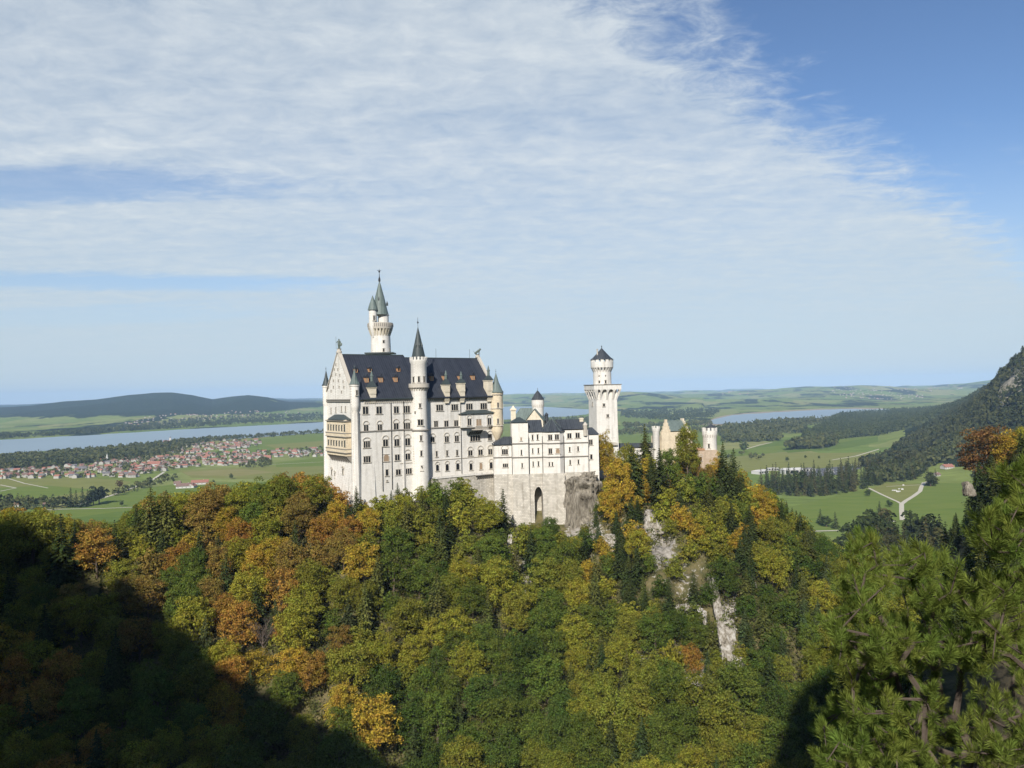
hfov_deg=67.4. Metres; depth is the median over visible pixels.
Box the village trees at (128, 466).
[2,459,133,477]
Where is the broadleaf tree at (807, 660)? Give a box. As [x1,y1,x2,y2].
[796,640,832,681]
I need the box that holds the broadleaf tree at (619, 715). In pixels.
[590,688,638,746]
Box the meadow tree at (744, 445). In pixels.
[739,441,748,449]
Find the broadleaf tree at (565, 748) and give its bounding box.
[554,735,583,767]
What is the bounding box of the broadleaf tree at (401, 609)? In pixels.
[385,597,427,644]
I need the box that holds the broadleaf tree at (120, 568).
[103,558,143,591]
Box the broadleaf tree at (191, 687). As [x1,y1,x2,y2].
[170,656,222,724]
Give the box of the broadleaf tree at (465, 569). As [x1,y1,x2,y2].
[447,555,479,597]
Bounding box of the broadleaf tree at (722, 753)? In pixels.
[703,727,741,767]
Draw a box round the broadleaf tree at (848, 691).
[842,677,873,701]
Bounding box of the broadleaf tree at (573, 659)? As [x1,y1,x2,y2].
[562,643,591,678]
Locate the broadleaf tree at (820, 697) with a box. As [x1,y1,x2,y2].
[792,679,829,713]
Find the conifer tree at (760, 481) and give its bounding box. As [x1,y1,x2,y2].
[757,469,763,486]
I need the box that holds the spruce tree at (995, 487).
[986,477,998,506]
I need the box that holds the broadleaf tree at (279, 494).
[260,472,302,513]
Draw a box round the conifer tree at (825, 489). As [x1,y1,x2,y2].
[823,478,829,494]
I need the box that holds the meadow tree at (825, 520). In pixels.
[818,516,832,526]
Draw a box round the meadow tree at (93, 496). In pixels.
[85,490,100,505]
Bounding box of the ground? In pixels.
[0,355,1023,595]
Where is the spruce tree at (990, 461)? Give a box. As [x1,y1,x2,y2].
[981,451,993,484]
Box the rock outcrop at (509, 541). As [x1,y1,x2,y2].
[506,532,519,554]
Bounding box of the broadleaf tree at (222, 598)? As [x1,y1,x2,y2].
[208,591,235,634]
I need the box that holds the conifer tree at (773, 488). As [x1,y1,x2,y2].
[770,480,776,492]
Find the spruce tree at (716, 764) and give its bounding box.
[712,754,719,767]
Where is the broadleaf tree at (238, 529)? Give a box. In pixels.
[221,517,255,553]
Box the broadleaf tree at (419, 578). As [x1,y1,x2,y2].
[403,559,436,598]
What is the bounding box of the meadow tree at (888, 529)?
[876,527,897,541]
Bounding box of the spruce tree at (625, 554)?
[615,531,629,562]
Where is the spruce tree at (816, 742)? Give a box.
[808,738,820,767]
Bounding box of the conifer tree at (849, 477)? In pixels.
[846,464,855,487]
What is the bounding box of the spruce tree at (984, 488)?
[980,472,991,504]
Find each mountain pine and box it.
[799,522,1023,767]
[962,451,1023,568]
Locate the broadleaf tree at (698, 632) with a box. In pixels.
[679,615,710,649]
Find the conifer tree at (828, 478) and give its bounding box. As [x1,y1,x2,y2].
[826,467,831,491]
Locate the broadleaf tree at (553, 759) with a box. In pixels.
[538,748,576,767]
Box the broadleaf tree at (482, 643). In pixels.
[463,621,499,668]
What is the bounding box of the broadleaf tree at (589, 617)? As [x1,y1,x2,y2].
[576,603,603,636]
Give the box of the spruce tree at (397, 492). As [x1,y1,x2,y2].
[392,484,404,510]
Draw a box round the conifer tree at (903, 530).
[900,524,909,544]
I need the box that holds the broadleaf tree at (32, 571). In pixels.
[14,564,50,597]
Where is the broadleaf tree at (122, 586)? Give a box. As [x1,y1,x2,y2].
[113,573,146,614]
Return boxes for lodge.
[939,463,954,468]
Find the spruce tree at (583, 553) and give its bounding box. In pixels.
[575,532,590,570]
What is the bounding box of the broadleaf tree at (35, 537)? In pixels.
[0,508,58,566]
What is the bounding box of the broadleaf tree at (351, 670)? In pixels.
[323,642,375,694]
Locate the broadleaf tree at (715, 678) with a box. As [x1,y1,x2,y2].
[702,664,733,694]
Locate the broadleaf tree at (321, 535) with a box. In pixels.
[305,511,335,545]
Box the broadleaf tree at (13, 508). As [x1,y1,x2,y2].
[0,506,17,516]
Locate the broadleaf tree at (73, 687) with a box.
[54,675,99,725]
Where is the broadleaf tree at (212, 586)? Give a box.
[195,575,224,607]
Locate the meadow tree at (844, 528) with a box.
[837,515,876,539]
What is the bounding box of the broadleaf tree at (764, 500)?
[752,485,779,515]
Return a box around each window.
[362,406,369,414]
[362,437,370,448]
[363,421,368,430]
[363,455,371,462]
[375,406,381,414]
[376,420,382,431]
[382,435,388,446]
[383,454,389,461]
[393,406,399,413]
[393,419,398,428]
[393,435,399,446]
[394,454,400,460]
[395,469,400,475]
[402,405,409,413]
[403,419,410,428]
[405,434,410,445]
[405,449,410,460]
[405,468,411,474]
[417,419,423,425]
[430,433,435,442]
[435,461,439,471]
[436,404,443,410]
[444,420,448,426]
[444,432,449,442]
[445,461,449,471]
[451,404,458,410]
[454,432,459,441]
[455,460,459,470]
[466,403,473,409]
[467,446,473,456]
[469,434,480,441]
[469,460,472,470]
[477,445,483,455]
[479,462,482,469]
[480,403,487,409]
[487,431,492,440]
[487,445,492,454]
[501,445,508,454]
[547,434,552,440]
[575,432,579,438]
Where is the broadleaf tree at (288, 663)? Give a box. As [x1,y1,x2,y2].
[270,646,308,689]
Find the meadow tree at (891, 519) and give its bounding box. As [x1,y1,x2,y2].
[871,512,896,531]
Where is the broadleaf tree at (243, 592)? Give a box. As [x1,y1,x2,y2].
[226,562,270,613]
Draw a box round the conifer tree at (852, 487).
[847,470,855,491]
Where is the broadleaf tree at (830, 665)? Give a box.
[820,658,851,694]
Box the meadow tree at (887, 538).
[881,533,908,563]
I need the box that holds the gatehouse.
[651,418,691,469]
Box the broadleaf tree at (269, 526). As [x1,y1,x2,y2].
[245,509,284,549]
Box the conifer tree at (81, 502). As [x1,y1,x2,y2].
[77,487,87,507]
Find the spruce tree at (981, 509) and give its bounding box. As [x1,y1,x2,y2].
[972,500,983,523]
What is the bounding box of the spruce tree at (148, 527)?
[125,487,162,544]
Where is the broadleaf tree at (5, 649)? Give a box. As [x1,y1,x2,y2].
[0,622,25,669]
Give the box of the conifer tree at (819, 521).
[816,509,822,523]
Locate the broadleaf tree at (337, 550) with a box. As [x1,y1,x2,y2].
[325,525,361,569]
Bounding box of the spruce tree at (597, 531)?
[591,521,603,548]
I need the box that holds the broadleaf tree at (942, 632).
[935,618,955,655]
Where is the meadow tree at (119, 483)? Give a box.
[115,480,122,486]
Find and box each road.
[47,507,128,509]
[105,472,164,497]
[869,488,900,503]
[899,482,925,509]
[899,510,904,519]
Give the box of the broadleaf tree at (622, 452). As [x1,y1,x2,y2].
[612,442,641,480]
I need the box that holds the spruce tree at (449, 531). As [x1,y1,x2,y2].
[443,512,457,545]
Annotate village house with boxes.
[78,466,86,470]
[102,471,110,475]
[128,472,137,477]
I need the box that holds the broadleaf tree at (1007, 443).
[988,429,1018,463]
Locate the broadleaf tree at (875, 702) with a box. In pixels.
[863,695,882,725]
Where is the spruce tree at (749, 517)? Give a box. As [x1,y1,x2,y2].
[744,504,759,538]
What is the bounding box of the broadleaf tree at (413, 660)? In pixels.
[396,633,430,678]
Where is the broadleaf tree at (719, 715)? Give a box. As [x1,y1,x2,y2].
[694,690,749,753]
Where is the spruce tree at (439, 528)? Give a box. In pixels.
[429,508,455,558]
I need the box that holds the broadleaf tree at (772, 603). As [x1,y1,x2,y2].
[757,585,789,628]
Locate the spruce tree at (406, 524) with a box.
[397,502,419,548]
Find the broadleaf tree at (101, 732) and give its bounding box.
[77,722,119,765]
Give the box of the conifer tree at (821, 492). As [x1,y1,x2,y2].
[818,478,827,495]
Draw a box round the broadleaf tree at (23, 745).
[0,726,37,767]
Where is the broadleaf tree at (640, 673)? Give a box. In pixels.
[624,655,665,697]
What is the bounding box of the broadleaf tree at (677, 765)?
[663,760,683,767]
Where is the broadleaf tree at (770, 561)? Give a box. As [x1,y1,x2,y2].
[753,547,792,588]
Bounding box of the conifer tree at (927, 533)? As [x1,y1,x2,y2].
[917,516,930,543]
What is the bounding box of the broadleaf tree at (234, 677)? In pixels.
[212,652,251,699]
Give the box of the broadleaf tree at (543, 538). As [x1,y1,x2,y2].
[528,525,556,557]
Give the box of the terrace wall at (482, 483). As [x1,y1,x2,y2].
[430,471,493,502]
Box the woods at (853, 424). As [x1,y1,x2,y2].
[801,385,984,438]
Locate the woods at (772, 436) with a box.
[720,432,783,441]
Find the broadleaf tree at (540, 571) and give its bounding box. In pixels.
[525,556,562,595]
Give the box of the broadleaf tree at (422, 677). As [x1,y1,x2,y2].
[404,664,442,716]
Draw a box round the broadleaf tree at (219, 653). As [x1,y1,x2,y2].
[206,637,242,677]
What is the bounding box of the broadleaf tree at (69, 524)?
[51,518,83,551]
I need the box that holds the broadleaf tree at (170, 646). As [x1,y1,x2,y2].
[158,629,192,676]
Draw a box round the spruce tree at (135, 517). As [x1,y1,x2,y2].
[129,505,141,536]
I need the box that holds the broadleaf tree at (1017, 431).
[1010,426,1023,452]
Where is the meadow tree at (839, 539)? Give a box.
[832,536,845,550]
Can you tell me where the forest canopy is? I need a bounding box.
[0,438,1023,696]
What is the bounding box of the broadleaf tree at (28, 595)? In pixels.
[19,575,47,614]
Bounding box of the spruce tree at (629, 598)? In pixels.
[619,576,639,610]
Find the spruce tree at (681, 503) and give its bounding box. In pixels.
[673,489,689,519]
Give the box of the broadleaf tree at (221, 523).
[211,506,240,545]
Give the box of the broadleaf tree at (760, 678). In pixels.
[733,664,766,706]
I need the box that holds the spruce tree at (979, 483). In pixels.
[963,460,986,512]
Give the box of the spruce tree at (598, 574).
[587,554,605,591]
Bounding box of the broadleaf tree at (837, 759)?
[828,750,855,767]
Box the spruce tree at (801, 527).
[793,512,811,538]
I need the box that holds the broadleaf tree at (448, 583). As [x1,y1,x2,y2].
[437,572,464,605]
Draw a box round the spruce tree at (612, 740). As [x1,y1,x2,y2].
[596,718,622,767]
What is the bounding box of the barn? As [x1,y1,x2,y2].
[191,479,208,484]
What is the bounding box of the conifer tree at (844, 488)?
[842,474,847,492]
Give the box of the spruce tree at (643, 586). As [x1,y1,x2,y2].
[636,575,651,606]
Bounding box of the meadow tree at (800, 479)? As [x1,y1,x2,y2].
[789,470,804,487]
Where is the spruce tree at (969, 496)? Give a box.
[961,472,978,506]
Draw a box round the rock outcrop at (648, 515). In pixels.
[642,508,669,534]
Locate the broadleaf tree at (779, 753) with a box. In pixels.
[758,716,805,766]
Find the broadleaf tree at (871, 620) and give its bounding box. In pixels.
[857,614,876,629]
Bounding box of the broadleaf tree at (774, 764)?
[755,759,783,767]
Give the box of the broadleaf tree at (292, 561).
[269,540,307,579]
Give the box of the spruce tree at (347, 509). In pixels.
[343,502,354,529]
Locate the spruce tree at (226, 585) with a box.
[213,554,233,603]
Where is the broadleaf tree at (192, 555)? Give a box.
[175,547,210,579]
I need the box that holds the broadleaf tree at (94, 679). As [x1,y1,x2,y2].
[62,666,106,698]
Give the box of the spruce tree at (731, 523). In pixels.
[721,500,741,540]
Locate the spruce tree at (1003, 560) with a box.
[993,527,1010,565]
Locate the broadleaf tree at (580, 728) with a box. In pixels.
[567,709,603,750]
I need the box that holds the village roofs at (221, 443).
[172,440,257,453]
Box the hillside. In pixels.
[0,475,1023,767]
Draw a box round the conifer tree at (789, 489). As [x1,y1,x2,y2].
[786,473,794,495]
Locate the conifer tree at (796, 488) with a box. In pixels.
[795,477,800,495]
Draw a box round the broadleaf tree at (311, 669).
[295,650,329,694]
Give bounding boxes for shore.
[700,408,882,425]
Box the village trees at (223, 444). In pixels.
[177,439,260,453]
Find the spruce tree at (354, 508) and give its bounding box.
[351,503,358,528]
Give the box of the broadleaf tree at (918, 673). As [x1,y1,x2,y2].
[886,662,925,681]
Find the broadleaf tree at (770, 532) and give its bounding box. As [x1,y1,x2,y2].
[755,516,787,547]
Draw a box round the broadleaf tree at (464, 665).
[447,638,489,688]
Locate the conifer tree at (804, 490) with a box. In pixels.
[801,477,807,495]
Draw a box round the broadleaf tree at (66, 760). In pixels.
[33,752,89,767]
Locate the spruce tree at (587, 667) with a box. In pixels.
[583,659,598,691]
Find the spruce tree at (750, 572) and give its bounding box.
[741,554,757,594]
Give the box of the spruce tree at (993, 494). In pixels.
[984,485,998,528]
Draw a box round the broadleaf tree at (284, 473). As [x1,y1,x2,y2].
[271,471,292,483]
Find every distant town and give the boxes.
[125,410,308,424]
[833,386,931,398]
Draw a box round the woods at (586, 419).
[548,415,588,423]
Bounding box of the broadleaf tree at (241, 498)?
[222,485,253,521]
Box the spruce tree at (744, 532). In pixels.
[741,517,754,552]
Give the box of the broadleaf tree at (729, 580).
[705,554,742,600]
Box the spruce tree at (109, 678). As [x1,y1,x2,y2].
[97,640,129,709]
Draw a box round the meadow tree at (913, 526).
[900,510,944,542]
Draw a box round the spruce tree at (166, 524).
[149,490,181,548]
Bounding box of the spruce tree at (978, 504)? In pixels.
[971,492,983,524]
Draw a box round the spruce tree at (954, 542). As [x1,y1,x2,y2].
[947,529,961,556]
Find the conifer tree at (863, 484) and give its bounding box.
[859,475,865,488]
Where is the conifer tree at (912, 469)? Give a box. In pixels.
[911,463,917,479]
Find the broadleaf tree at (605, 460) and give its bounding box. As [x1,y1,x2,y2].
[598,428,613,479]
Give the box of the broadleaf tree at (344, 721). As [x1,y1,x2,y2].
[324,702,365,746]
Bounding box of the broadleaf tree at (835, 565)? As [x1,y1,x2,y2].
[814,551,840,579]
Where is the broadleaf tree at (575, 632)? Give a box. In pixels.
[554,604,594,650]
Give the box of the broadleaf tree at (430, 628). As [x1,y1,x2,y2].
[417,617,445,650]
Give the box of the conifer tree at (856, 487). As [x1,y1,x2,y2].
[851,470,858,490]
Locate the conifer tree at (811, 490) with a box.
[808,475,814,496]
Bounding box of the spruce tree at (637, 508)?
[634,499,645,522]
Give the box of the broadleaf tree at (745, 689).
[714,658,762,718]
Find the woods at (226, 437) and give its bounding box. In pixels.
[179,429,323,441]
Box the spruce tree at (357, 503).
[350,487,365,516]
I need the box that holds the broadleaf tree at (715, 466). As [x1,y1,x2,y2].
[708,452,727,483]
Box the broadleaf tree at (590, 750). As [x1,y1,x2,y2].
[572,724,613,767]
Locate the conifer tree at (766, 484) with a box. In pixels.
[764,475,770,490]
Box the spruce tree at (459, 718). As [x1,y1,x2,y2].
[447,695,468,735]
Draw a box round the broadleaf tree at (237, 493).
[221,487,248,515]
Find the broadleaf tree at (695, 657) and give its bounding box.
[680,642,704,673]
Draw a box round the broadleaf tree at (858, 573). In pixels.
[850,562,875,589]
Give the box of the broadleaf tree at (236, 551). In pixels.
[219,535,253,576]
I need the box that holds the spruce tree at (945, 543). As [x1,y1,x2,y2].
[919,528,969,638]
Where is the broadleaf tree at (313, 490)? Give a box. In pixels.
[302,473,334,515]
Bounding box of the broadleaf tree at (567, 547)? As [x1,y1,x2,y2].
[548,538,582,574]
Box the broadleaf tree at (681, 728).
[665,701,706,746]
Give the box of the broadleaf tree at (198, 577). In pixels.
[181,559,213,597]
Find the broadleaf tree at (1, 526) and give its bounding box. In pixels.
[0,511,36,552]
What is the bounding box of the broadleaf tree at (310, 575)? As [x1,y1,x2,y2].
[289,556,334,597]
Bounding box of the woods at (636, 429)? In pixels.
[618,425,719,434]
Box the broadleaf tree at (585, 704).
[564,694,600,738]
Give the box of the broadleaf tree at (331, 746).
[312,727,365,767]
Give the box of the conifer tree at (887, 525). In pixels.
[884,515,890,532]
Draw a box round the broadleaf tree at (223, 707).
[203,681,241,728]
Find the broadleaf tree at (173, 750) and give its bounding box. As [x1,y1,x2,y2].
[145,719,187,767]
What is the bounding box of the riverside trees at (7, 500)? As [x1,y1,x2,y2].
[0,493,69,510]
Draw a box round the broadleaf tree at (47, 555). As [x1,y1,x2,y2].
[36,543,74,573]
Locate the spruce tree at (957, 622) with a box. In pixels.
[942,602,965,654]
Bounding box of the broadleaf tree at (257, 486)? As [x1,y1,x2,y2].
[246,476,271,513]
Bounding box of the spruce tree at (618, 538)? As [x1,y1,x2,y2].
[612,522,627,555]
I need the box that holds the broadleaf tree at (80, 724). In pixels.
[56,683,108,747]
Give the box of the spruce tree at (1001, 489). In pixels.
[995,478,1007,506]
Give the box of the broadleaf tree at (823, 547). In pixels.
[810,536,839,560]
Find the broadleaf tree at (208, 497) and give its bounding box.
[182,485,222,537]
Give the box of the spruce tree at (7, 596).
[0,571,18,632]
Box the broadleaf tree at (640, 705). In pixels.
[618,681,658,733]
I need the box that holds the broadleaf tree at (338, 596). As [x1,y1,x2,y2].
[326,575,360,619]
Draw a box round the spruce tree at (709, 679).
[703,663,716,729]
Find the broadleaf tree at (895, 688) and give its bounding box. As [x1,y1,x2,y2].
[859,666,905,706]
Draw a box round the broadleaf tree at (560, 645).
[536,628,567,672]
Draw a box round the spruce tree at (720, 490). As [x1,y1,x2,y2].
[714,479,729,506]
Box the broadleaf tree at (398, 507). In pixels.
[384,493,416,525]
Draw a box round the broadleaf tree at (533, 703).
[513,695,544,736]
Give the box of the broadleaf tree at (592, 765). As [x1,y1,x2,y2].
[578,761,605,767]
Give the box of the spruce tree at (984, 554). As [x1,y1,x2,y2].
[971,530,993,570]
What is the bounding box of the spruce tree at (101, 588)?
[97,575,108,610]
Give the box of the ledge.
[979,620,1023,767]
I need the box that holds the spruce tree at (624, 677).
[618,650,632,693]
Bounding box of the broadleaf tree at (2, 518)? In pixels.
[0,508,17,538]
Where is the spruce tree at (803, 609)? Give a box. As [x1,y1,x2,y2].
[793,593,812,638]
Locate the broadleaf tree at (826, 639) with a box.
[817,621,852,651]
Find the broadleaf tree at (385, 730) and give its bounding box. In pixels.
[348,692,403,756]
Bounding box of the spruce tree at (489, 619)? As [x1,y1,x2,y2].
[480,591,496,641]
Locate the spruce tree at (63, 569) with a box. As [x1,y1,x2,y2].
[43,514,84,594]
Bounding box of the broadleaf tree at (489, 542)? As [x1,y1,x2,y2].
[471,534,506,579]
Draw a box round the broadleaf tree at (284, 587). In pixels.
[262,566,303,612]
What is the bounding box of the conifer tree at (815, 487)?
[813,471,820,494]
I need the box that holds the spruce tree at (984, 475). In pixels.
[981,463,987,487]
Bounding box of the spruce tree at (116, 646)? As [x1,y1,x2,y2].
[105,629,128,689]
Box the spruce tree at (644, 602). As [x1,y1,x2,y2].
[640,589,648,616]
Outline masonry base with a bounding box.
[494,472,582,525]
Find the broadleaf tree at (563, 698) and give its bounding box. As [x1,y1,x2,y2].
[543,687,579,734]
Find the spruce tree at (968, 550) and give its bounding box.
[961,521,973,562]
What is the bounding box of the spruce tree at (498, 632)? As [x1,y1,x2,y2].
[494,619,505,652]
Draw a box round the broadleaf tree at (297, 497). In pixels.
[284,489,315,525]
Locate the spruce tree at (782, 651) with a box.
[778,630,790,664]
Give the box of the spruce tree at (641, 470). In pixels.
[635,451,645,477]
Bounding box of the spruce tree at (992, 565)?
[987,560,997,583]
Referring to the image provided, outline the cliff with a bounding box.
[563,471,601,529]
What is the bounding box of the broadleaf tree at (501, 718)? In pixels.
[475,695,526,749]
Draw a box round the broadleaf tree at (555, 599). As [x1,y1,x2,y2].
[535,587,571,632]
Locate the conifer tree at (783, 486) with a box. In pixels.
[780,470,786,491]
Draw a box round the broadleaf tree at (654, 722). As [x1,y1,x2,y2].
[644,712,678,753]
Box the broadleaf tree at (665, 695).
[647,671,692,720]
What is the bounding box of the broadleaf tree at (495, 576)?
[475,554,515,608]
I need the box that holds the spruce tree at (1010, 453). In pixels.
[1000,431,1019,465]
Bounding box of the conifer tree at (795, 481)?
[793,468,800,492]
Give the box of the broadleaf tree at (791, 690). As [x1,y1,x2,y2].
[773,681,804,719]
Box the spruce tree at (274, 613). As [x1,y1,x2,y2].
[263,599,278,643]
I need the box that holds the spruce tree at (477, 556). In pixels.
[471,547,488,588]
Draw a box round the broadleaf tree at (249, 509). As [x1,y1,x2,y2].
[238,500,265,536]
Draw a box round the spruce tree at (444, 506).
[440,487,452,521]
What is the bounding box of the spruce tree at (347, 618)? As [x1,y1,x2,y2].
[336,597,357,642]
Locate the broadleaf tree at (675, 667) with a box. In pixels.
[650,656,689,690]
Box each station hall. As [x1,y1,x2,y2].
[751,469,768,474]
[780,467,803,473]
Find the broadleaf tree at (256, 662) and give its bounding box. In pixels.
[238,647,277,683]
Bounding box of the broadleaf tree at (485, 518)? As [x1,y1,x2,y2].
[469,496,503,534]
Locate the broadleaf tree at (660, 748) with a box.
[650,737,687,767]
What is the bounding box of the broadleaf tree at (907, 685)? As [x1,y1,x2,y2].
[885,664,915,701]
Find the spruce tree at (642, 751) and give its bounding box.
[626,715,651,767]
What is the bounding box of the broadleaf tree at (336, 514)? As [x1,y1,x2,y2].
[325,500,346,530]
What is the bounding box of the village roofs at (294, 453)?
[272,448,323,456]
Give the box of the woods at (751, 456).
[718,451,764,458]
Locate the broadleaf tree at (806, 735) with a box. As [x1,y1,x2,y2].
[789,710,822,756]
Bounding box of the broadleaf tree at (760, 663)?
[742,648,779,684]
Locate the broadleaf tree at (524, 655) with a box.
[509,633,545,687]
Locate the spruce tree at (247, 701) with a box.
[236,670,265,735]
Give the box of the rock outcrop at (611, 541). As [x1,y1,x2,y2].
[602,533,616,547]
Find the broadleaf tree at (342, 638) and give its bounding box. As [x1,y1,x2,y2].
[326,624,352,653]
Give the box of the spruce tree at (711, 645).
[702,612,721,664]
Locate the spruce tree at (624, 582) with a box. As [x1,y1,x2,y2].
[620,560,632,601]
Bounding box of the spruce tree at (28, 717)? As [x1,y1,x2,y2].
[16,693,39,749]
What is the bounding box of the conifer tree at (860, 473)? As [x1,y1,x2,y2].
[859,466,863,482]
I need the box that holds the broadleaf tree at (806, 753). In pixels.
[804,742,827,761]
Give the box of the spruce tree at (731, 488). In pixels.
[721,448,748,498]
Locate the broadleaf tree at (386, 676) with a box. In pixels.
[361,663,405,711]
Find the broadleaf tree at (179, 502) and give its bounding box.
[168,493,194,529]
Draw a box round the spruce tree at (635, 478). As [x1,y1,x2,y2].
[611,445,648,506]
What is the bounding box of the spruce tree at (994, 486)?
[982,470,1004,505]
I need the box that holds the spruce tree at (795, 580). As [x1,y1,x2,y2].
[789,566,799,594]
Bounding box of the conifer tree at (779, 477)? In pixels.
[776,467,783,492]
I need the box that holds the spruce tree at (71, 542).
[65,520,84,572]
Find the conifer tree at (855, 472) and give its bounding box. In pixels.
[853,459,859,484]
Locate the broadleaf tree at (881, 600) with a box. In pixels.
[866,587,891,618]
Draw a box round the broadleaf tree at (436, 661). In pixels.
[422,646,449,678]
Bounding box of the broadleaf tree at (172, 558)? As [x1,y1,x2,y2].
[160,540,194,574]
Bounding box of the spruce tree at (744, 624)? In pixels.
[738,606,753,644]
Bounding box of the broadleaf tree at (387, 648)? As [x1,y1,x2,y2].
[364,621,399,669]
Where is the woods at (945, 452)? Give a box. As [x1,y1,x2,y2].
[864,421,972,482]
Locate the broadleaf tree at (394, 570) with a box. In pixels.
[374,550,415,591]
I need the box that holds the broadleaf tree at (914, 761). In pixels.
[888,730,937,767]
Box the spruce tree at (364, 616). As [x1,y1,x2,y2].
[354,580,378,640]
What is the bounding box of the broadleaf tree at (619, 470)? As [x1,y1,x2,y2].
[602,454,636,514]
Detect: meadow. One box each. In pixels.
[0,478,130,504]
[0,486,93,498]
[50,482,293,519]
[71,511,127,524]
[178,466,323,478]
[183,469,271,475]
[241,433,323,451]
[266,441,323,449]
[276,457,323,466]
[620,416,659,425]
[620,433,723,445]
[712,409,738,416]
[718,452,877,471]
[722,435,877,456]
[754,435,800,447]
[781,437,877,452]
[788,490,901,530]
[872,483,920,501]
[902,483,972,530]
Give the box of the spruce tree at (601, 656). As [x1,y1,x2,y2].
[593,643,608,674]
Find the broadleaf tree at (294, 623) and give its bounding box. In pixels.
[268,601,319,661]
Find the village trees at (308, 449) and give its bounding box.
[271,446,323,456]
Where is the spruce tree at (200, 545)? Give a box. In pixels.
[194,529,208,565]
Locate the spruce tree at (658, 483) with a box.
[646,448,675,508]
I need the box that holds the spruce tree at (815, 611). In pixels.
[812,598,824,637]
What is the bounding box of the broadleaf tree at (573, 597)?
[563,575,591,610]
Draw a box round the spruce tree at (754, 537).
[748,516,759,546]
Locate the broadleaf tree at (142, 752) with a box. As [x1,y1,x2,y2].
[118,738,168,767]
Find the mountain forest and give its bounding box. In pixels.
[858,346,1023,476]
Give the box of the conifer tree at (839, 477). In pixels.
[836,465,841,490]
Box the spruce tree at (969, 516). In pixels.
[963,506,973,538]
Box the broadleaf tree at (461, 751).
[440,734,485,767]
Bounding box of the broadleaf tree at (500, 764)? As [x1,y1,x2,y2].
[479,763,504,767]
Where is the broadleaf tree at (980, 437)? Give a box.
[956,424,1014,473]
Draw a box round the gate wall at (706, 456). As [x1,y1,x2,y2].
[692,448,717,472]
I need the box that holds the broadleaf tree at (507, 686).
[491,670,524,716]
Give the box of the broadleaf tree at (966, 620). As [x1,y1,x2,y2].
[952,607,981,640]
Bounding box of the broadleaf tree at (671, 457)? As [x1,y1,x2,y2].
[657,447,682,484]
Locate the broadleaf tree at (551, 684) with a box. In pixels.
[522,650,569,712]
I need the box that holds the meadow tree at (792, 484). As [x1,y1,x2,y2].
[784,478,793,491]
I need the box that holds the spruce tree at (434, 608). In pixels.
[420,572,452,632]
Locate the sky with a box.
[0,0,1023,404]
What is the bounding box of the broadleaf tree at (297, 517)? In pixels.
[278,502,318,541]
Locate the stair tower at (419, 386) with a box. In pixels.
[409,321,429,501]
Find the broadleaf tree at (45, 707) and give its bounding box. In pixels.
[7,677,65,735]
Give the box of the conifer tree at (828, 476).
[825,464,834,488]
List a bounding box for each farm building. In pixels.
[147,461,160,466]
[175,482,193,488]
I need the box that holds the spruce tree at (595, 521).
[592,511,599,526]
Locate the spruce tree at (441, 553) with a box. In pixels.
[430,530,450,573]
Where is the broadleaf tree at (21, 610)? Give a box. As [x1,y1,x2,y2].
[0,598,41,638]
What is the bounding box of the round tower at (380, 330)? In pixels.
[364,270,395,354]
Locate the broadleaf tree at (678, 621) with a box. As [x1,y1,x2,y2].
[660,608,691,647]
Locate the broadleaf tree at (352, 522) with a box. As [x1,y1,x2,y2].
[335,514,364,543]
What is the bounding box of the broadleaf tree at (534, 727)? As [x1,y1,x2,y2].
[517,711,554,752]
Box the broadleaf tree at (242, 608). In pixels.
[216,598,261,654]
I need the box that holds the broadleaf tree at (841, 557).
[834,552,858,572]
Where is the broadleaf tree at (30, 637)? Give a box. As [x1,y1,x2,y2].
[12,631,38,658]
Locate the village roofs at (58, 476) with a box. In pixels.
[0,459,138,478]
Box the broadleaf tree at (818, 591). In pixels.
[806,579,836,615]
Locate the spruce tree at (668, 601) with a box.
[659,581,675,620]
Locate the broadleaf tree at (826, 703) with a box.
[813,700,870,744]
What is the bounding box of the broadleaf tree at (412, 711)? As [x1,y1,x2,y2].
[388,691,433,750]
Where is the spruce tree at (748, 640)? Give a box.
[741,622,759,660]
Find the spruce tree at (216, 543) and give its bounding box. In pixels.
[210,533,221,572]
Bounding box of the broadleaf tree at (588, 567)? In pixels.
[580,560,599,585]
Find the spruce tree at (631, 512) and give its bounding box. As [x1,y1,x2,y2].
[621,497,643,531]
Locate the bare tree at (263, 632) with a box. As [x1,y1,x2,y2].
[247,615,274,655]
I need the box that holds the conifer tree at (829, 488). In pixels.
[828,479,833,494]
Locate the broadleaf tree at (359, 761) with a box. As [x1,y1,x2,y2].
[345,743,386,767]
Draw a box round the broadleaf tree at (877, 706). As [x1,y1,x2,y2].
[856,701,893,755]
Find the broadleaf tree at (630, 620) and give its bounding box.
[612,612,650,655]
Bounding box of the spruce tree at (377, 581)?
[370,555,386,606]
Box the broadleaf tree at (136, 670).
[130,658,171,702]
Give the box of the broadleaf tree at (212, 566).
[204,544,235,579]
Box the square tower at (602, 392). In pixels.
[584,346,621,477]
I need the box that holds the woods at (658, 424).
[622,419,712,427]
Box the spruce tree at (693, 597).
[686,570,702,606]
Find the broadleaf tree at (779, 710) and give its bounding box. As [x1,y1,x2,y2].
[752,678,797,738]
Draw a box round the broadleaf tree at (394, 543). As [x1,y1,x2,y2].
[379,525,416,557]
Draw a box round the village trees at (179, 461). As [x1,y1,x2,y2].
[131,449,270,473]
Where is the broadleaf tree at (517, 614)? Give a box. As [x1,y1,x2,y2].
[499,585,534,634]
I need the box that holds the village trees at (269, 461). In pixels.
[239,457,271,466]
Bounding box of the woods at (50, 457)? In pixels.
[0,435,210,468]
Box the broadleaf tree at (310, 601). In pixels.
[282,582,327,625]
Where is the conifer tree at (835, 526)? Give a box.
[831,513,840,528]
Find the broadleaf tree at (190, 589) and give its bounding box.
[162,576,203,627]
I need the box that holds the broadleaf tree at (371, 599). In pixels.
[352,579,383,615]

